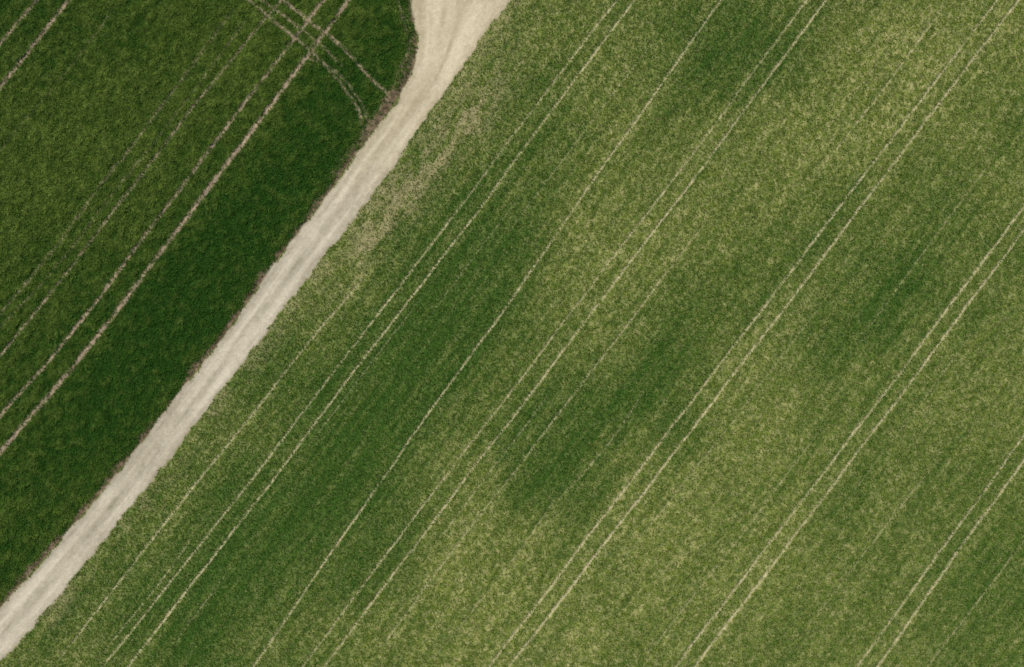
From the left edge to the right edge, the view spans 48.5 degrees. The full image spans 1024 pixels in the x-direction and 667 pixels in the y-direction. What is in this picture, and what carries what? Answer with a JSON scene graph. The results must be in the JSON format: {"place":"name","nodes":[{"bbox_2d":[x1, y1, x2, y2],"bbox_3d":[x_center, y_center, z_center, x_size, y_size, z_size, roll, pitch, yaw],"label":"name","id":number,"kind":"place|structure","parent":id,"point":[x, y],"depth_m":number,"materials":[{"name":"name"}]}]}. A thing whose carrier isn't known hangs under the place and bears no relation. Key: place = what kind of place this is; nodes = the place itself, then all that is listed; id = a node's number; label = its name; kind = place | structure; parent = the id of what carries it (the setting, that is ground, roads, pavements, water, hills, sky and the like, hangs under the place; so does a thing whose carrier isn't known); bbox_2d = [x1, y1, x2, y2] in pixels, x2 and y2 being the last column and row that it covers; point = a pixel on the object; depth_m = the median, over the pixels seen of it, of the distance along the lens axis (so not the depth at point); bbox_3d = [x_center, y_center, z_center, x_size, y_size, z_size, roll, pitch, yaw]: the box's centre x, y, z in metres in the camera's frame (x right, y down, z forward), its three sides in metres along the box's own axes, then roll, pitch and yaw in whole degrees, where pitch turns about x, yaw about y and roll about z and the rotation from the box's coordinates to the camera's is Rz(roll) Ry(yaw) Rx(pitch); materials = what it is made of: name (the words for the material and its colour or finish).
{"place":"outdoors","nodes":[
{"label":"outdoors","id":0,"kind":"place"},
{"bbox_2d":[0,0,416,605],"bbox_3d":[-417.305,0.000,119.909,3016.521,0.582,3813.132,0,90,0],"label":"crop field","id":1,"kind":"structure","parent":0,"point":[368,130],"depth_m":119.98,"materials":[{"name":"plant"}]},
{"bbox_2d":[0,0,511,661],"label":"dirt road","id":2,"kind":"structure","parent":0,"point":[452,34],"depth_m":120.11,"materials":[{"name":"beige soil"}]},
{"bbox_2d":[0,0,1023,666],"bbox_3d":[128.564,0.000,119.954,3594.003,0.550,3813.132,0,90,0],"label":"crop field","id":3,"kind":"structure","parent":0,"point":[974,276],"depth_m":119.98,"materials":[{"name":"plant"}]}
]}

